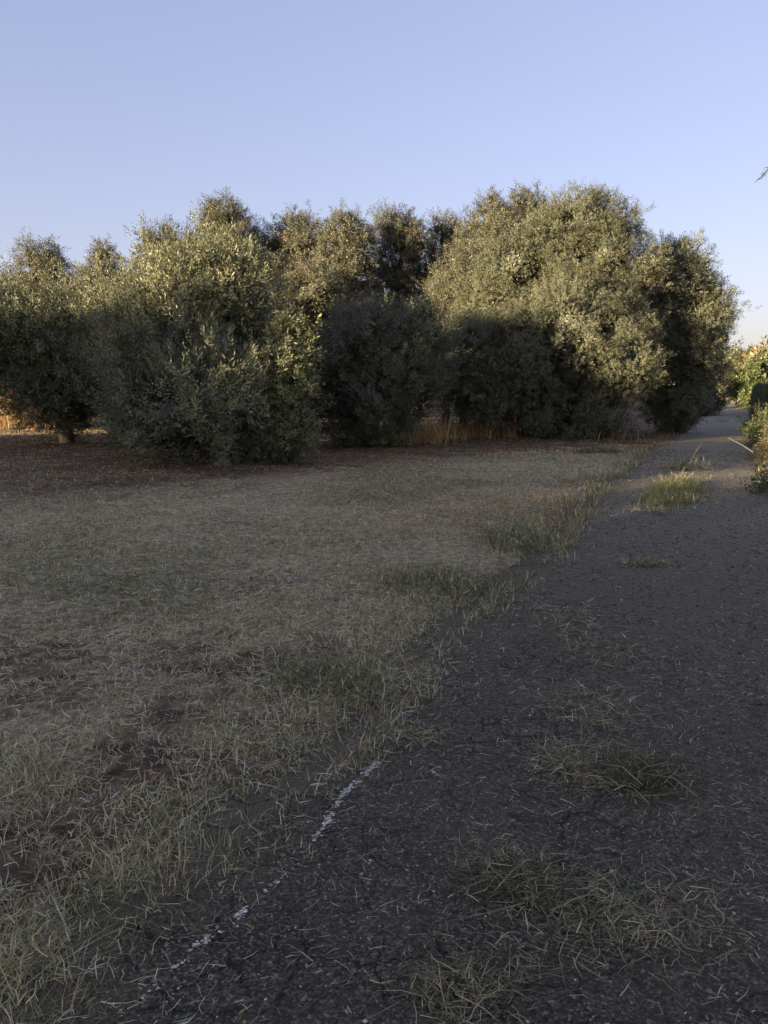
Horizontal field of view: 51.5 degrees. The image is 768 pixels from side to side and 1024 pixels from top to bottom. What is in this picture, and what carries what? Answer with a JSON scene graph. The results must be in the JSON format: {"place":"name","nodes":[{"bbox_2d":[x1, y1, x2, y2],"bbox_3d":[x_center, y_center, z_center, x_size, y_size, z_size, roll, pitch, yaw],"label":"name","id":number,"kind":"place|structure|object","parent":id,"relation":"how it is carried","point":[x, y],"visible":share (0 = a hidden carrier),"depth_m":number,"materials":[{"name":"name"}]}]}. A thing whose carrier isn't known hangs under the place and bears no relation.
{"place":"outdoors","nodes":[
{"label":"outdoors","id":0,"kind":"place"},
{"bbox_2d":[0,400,767,1023],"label":"lane","id":1,"kind":"structure","parent":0,"point":[708,436],"depth_m":2.89,"materials":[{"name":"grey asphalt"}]},
{"bbox_2d":[119,760,381,1017],"bbox_3d":[-0.321,1.174,2.712,0.107,0.009,1.551,4,10,24],"label":"lane marking","id":2,"kind":"object","parent":1,"relation":"on","point":[206,938],"visible":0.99,"depth_m":2.80,"materials":[{"name":"white paint"}]},
{"bbox_2d":[50,440,767,1023],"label":"lane straw","id":3,"kind":"object","parent":1,"relation":"on","point":[470,858],"visible":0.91,"depth_m":2.57,"materials":[{"name":"beige plant"}]},
{"bbox_2d":[366,711,466,759],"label":"grass tuft","id":4,"kind":"object","parent":1,"relation":"on","point":[412,727],"visible":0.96,"depth_m":3.64,"materials":[{"name":"green plant"}]},
{"bbox_2d":[331,918,570,1023],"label":"grass tuft","id":5,"kind":"object","parent":1,"relation":"on","point":[457,970],"visible":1,"depth_m":2.09,"materials":[{"name":"green plant"}]},
{"bbox_2d":[425,823,611,936],"bbox_3d":[0.421,1.136,2.532,0.582,0.131,0.576,0,9,0],"label":"grass tuft","id":6,"kind":"object","parent":1,"relation":"on","point":[487,873],"visible":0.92,"depth_m":2.55,"materials":[{"name":"green plant"}]},
{"bbox_2d":[496,595,660,640],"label":"grass tuft","id":7,"kind":"object","parent":1,"relation":"on","point":[561,616],"visible":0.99,"depth_m":5.50,"materials":[{"name":"green plant"}]},
{"bbox_2d":[480,723,682,819],"bbox_3d":[0.847,1.041,3.280,0.616,0.084,0.952,-7,11,-37],"label":"grass tuft","id":8,"kind":"object","parent":1,"relation":"on","point":[580,762],"visible":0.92,"depth_m":3.30,"materials":[{"name":"green plant"}]},
{"bbox_2d":[418,825,767,1003],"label":"grass tuft","id":9,"kind":"object","parent":1,"relation":"on","point":[607,914],"visible":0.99,"depth_m":2.34,"materials":[{"name":"green plant"}]},
{"bbox_2d":[509,609,706,679],"bbox_3d":[1.295,0.775,4.912,1.026,0.112,1.350,0,9,0],"label":"grass tuft","id":10,"kind":"object","parent":1,"relation":"on","point":[594,645],"visible":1,"depth_m":4.75,"materials":[{"name":"green plant"}]},
{"bbox_2d":[503,663,718,757],"bbox_3d":[1.025,0.953,3.926,0.936,0.107,1.154,0,9,0],"label":"grass tuft","id":11,"kind":"object","parent":1,"relation":"on","point":[607,698],"visible":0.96,"depth_m":3.89,"materials":[{"name":"green plant"}]},
{"bbox_2d":[600,552,682,567],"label":"grass tuft","id":12,"kind":"object","parent":1,"relation":"on","point":[639,561],"visible":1,"depth_m":7.14,"materials":[{"name":"green plant"}]},
{"bbox_2d":[547,723,736,810],"bbox_3d":[1.014,0.996,3.245,0.696,0.179,0.743,8,12,42],"label":"grass tuft","id":13,"kind":"object","parent":1,"relation":"on","point":[634,766],"visible":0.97,"depth_m":3.21,"materials":[{"name":"green plant"}]},
{"bbox_2d":[623,468,723,516],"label":"grass tuft","id":14,"kind":"object","parent":1,"relation":"on","point":[678,491],"visible":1,"depth_m":11.34,"materials":[{"name":"green plant"}]},
{"bbox_2d":[0,389,767,1023],"bbox_3d":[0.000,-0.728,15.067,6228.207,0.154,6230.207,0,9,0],"label":"field ground","id":15,"kind":"structure","parent":0,"point":[262,481],"depth_m":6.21,"materials":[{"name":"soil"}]},
{"bbox_2d":[0,268,10,400],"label":"olive tree","id":16,"kind":"object","parent":15,"relation":"on","point":[1,287],"visible":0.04,"depth_m":34.82,"materials":[{"name":"green plant"}]},
{"bbox_2d":[0,231,76,415],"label":"olive tree","id":17,"kind":"object","parent":15,"relation":"on","point":[34,261],"visible":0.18,"depth_m":33.20,"materials":[{"name":"green plant"}]},
{"bbox_2d":[0,392,79,428],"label":"tall dry grass","id":18,"kind":"structure","parent":15,"relation":"on","point":[5,422],"depth_m":31.66,"materials":[{"name":"beige plant"}]},
{"bbox_2d":[0,245,112,444],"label":"olive tree","id":19,"kind":"object","parent":15,"relation":"on","point":[32,353],"visible":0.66,"depth_m":20.79,"materials":[{"name":"green plant"}]},
{"bbox_2d":[0,711,122,823],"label":"dry grass tuft","id":20,"kind":"object","parent":15,"relation":"on","point":[34,764],"visible":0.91,"depth_m":3.23,"materials":[{"name":"beige plant"}]},
{"bbox_2d":[0,858,150,1023],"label":"dry grass tuft","id":21,"kind":"object","parent":15,"relation":"on","point":[55,957],"visible":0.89,"depth_m":2.22,"materials":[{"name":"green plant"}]},
{"bbox_2d":[62,234,129,295],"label":"olive tree","id":22,"kind":"object","parent":15,"relation":"on","point":[90,258],"visible":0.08,"depth_m":32.50,"materials":[{"name":"green plant"}]},
{"bbox_2d":[50,251,152,447],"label":"olive tree","id":23,"kind":"object","parent":15,"relation":"on","point":[85,374],"visible":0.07,"depth_m":20.17,"materials":[{"name":"green plant"}]},
{"bbox_2d":[4,786,223,972],"bbox_3d":[-0.828,1.142,2.524,0.708,0.324,0.848,5,10,30],"label":"dry grass tuft","id":24,"kind":"object","parent":15,"relation":"on","point":[120,861],"visible":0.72,"depth_m":2.65,"materials":[{"name":"beige plant"}]},
{"bbox_2d":[0,796,238,968],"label":"grass tuft","id":25,"kind":"object","parent":15,"relation":"on","point":[101,898],"visible":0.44,"depth_m":2.49,"materials":[{"name":"plant"}]},
{"bbox_2d":[107,420,148,447],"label":"scrub bush","id":26,"kind":"object","parent":15,"relation":"on","point":[118,439],"visible":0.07,"depth_m":21.13,"materials":[{"name":"green plant"}]},
{"bbox_2d":[124,214,194,283],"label":"olive tree","id":27,"kind":"object","parent":15,"relation":"on","point":[150,235],"visible":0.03,"depth_m":30.36,"materials":[{"name":"green plant"}]},
{"bbox_2d":[56,206,317,470],"bbox_3d":[-3.910,-3.772,17.242,5.683,6.042,6.216,-7,11,-39],"label":"olive tree","id":28,"kind":"object","parent":15,"relation":"on","point":[183,377],"visible":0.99,"depth_m":16.49,"materials":[{"name":"green plant"}]},
{"bbox_2d":[180,186,286,388],"bbox_3d":[-5.860,-7.489,30.000,4.386,9.128,4.584,0,9,0],"label":"olive tree","id":29,"kind":"object","parent":15,"relation":"on","point":[217,219],"visible":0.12,"depth_m":29.04,"materials":[{"name":"green plant"}]},
{"bbox_2d":[182,764,342,888],"bbox_3d":[-0.382,1.106,2.753,0.693,0.383,0.731,0,9,0],"label":"grass tuft","id":30,"kind":"object","parent":15,"relation":"on","point":[257,838],"visible":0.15,"depth_m":2.80,"materials":[{"name":"green plant"}]},
{"bbox_2d":[217,423,317,466],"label":"scrub bush","id":31,"kind":"object","parent":15,"relation":"on","point":[275,455],"visible":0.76,"depth_m":16.45,"materials":[{"name":"green plant"}]},
{"bbox_2d":[255,199,331,421],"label":"olive tree","id":32,"kind":"object","parent":15,"relation":"on","point":[294,238],"visible":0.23,"depth_m":29.93,"materials":[{"name":"green plant"}]},
{"bbox_2d":[255,291,335,461],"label":"olive sapling","id":33,"kind":"object","parent":15,"relation":"on","point":[302,385],"visible":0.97,"depth_m":16.20,"materials":[{"name":"green plant"}]},
{"bbox_2d":[259,418,340,433],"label":"tall dry grass","id":34,"kind":"structure","parent":15,"relation":"on","point":[313,429],"depth_m":29.18,"materials":[{"name":"brown plant"}]},
{"bbox_2d":[223,248,381,416],"bbox_3d":[-3.034,-5.823,27.794,5.928,6.498,5.892,-6,11,-34],"label":"olive tree","id":35,"kind":"object","parent":15,"relation":"on","point":[327,282],"visible":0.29,"depth_m":25.86,"materials":[{"name":"green plant"}]},
{"bbox_2d":[191,631,481,726],"bbox_3d":[-0.264,0.838,4.353,1.617,0.274,1.261,0,9,0],"label":"grass tuft","id":36,"kind":"object","parent":15,"relation":"on","point":[339,674],"visible":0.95,"depth_m":4.36,"materials":[{"name":"green plant"}]},
{"bbox_2d":[301,198,392,429],"bbox_3d":[-1.518,-7.360,30.012,3.713,8.844,3.903,5,10,31],"label":"olive tree","id":37,"kind":"object","parent":15,"relation":"on","point":[350,244],"visible":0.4,"depth_m":29.07,"materials":[{"name":"green plant"}]},
{"bbox_2d":[261,276,475,447],"bbox_3d":[-0.545,-3.951,21.701,6.167,4.760,5.495,0,9,0],"label":"olive tree","id":38,"kind":"object","parent":15,"relation":"on","point":[378,368],"visible":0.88,"depth_m":20.41,"materials":[{"name":"green plant"}]},
{"bbox_2d":[327,424,409,448],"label":"scrub bush","id":39,"kind":"object","parent":15,"relation":"on","point":[372,442],"visible":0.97,"depth_m":21.12,"materials":[{"name":"green plant"}]},
{"bbox_2d":[0,425,767,1023],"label":"cut straw","id":40,"kind":"object","parent":15,"relation":"on","point":[228,615],"visible":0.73,"depth_m":5.78,"materials":[{"name":"beige plant"}]},
{"bbox_2d":[356,197,441,424],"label":"olive tree","id":41,"kind":"object","parent":15,"relation":"on","point":[403,245],"visible":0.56,"depth_m":31.09,"materials":[{"name":"green plant"}]},
{"bbox_2d":[329,552,517,624],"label":"grass tuft","id":42,"kind":"object","parent":15,"relation":"on","point":[437,583],"visible":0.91,"depth_m":6.42,"materials":[{"name":"green plant"}]},
{"bbox_2d":[378,400,483,445],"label":"tall dry grass","id":43,"kind":"structure","parent":15,"relation":"on","point":[431,435],"depth_m":23.84,"materials":[{"name":"plant"}]},
{"bbox_2d":[420,205,468,425],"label":"olive tree","id":44,"kind":"object","parent":15,"relation":"on","point":[445,230],"visible":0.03,"depth_m":32.39,"materials":[{"name":"green plant"}]},
{"bbox_2d":[409,238,493,430],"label":"olive tree","id":45,"kind":"object","parent":15,"relation":"on","point":[447,275],"visible":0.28,"depth_m":27.32,"materials":[{"name":"green plant"}]},
{"bbox_2d":[428,296,538,435],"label":"olive tree","id":46,"kind":"object","parent":15,"relation":"on","point":[478,395],"visible":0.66,"depth_m":24.01,"materials":[{"name":"green plant"}]},
{"bbox_2d":[440,183,532,425],"bbox_3d":[4.057,-7.878,31.176,4.080,9.546,3.993,0,9,0],"label":"olive tree","id":47,"kind":"object","parent":15,"relation":"on","point":[490,212],"visible":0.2,"depth_m":30.13,"materials":[{"name":"green plant"}]},
{"bbox_2d":[456,520,593,565],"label":"grass tuft","id":48,"kind":"object","parent":15,"relation":"on","point":[513,533],"visible":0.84,"depth_m":8.31,"materials":[{"name":"green plant"}]},
{"bbox_2d":[507,178,565,248],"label":"olive tree","id":49,"kind":"object","parent":15,"relation":"on","point":[520,202],"visible":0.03,"depth_m":32.01,"materials":[{"name":"green plant"}]},
{"bbox_2d":[448,176,678,440],"bbox_3d":[5.945,-6.530,26.075,7.796,8.562,7.784,0,9,0],"label":"olive tree","id":50,"kind":"object","parent":15,"relation":"on","point":[576,329],"visible":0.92,"depth_m":24.71,"materials":[{"name":"green plant"}]},
{"bbox_2d":[503,392,640,441],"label":"tall dry grass","id":51,"kind":"structure","parent":15,"relation":"on","point":[609,436],"depth_m":25.05,"materials":[{"name":"brown plant"}]},
{"bbox_2d":[567,435,632,453],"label":"grass tuft","id":52,"kind":"object","parent":15,"relation":"on","point":[594,450],"visible":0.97,"depth_m":19.39,"materials":[{"name":"green plant"}]},
{"bbox_2d":[651,444,720,470],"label":"grass tuft","id":53,"kind":"object","parent":15,"relation":"on","point":[686,465],"visible":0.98,"depth_m":15.49,"materials":[{"name":"green plant"}]},
{"bbox_2d":[632,227,762,433],"bbox_3d":[10.235,-6.181,27.713,4.985,7.303,4.359,0,9,0],"label":"olive tree","id":54,"kind":"object","parent":15,"relation":"on","point":[693,319],"visible":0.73,"depth_m":26.80,"materials":[{"name":"green plant"}]},
{"bbox_2d":[691,299,732,415],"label":"olive tree","id":55,"kind":"object","parent":15,"relation":"on","point":[718,404],"visible":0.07,"depth_m":45.85,"materials":[{"name":"green plant"}]},
{"bbox_2d":[718,367,740,403],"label":"grey bush","id":56,"kind":"object","parent":15,"relation":"on","point":[722,387],"visible":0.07,"depth_m":78.72,"materials":[{"name":"green plant"}]},
{"bbox_2d":[715,346,745,390],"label":"tree","id":57,"kind":"object","parent":15,"relation":"on","point":[727,357],"visible":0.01,"depth_m":126.37,"materials":[{"name":"green plant"}]},
{"bbox_2d":[720,365,752,407],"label":"round bush","id":58,"kind":"object","parent":15,"relation":"on","point":[740,385],"visible":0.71,"depth_m":60.90,"materials":[{"name":"green plant"}]},
{"bbox_2d":[731,404,750,409],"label":"grass tuft","id":59,"kind":"object","parent":15,"relation":"on","point":[742,407],"visible":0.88,"depth_m":60.67,"materials":[{"name":"green plant"}]},
{"bbox_2d":[729,344,754,366],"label":"tree","id":60,"kind":"object","parent":15,"relation":"on","point":[736,360],"visible":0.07,"depth_m":101.91,"materials":[{"name":"green plant"}]},
{"bbox_2d":[731,348,764,404],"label":"tree","id":61,"kind":"object","parent":15,"relation":"on","point":[749,357],"visible":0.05,"depth_m":73.54,"materials":[{"name":"green plant"}]},
{"bbox_2d":[736,403,767,446],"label":"verge growth","id":62,"kind":"object","parent":15,"relation":"on","point":[754,423],"visible":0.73,"depth_m":23.55,"materials":[{"name":"green plant"}]},
{"bbox_2d":[738,335,767,366],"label":"tree","id":63,"kind":"object","parent":15,"relation":"on","point":[755,350],"visible":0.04,"depth_m":88.59,"materials":[{"name":"green plant"}]},
{"bbox_2d":[740,451,767,495],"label":"ivy mound","id":64,"kind":"object","parent":15,"relation":"on","point":[763,479],"visible":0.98,"depth_m":12.00,"materials":[{"name":"green plant"}]},
{"bbox_2d":[745,350,767,405],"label":"green bush","id":65,"kind":"object","parent":15,"relation":"on","point":[758,373],"visible":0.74,"depth_m":58.90,"materials":[{"name":"green plant"}]},
{"bbox_2d":[749,383,767,416],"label":"clipped hedge","id":66,"kind":"object","parent":15,"relation":"on","point":[755,391],"visible":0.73,"depth_m":41.66,"materials":[{"name":"green plant"}]},
{"bbox_2d":[750,421,767,462],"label":"verge shrub","id":67,"kind":"object","parent":15,"relation":"on","point":[764,446],"visible":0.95,"depth_m":17.55,"materials":[{"name":"green plant"}]},
{"bbox_2d":[757,407,767,455],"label":"tall weed","id":68,"kind":"object","parent":15,"relation":"on","point":[765,413],"visible":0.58,"depth_m":18.90,"materials":[{"name":"green plant"}]},
{"bbox_2d":[760,420,767,454],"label":"tall weed","id":69,"kind":"object","parent":15,"relation":"on","point":[766,424],"visible":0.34,"depth_m":18.35,"materials":[{"name":"green plant"}]},
{"bbox_2d":[0,0,767,385],"label":"sky","id":70,"kind":"structure","parent":0,"point":[112,112],"materials":[{"name":"blue"}]},
{"bbox_2d":[436,410,523,439],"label":"tall dry grass","id":71,"kind":"structure","parent":0,"point":[478,432],"depth_m":25.15,"materials":[{"name":"brown plant"}]}
]}

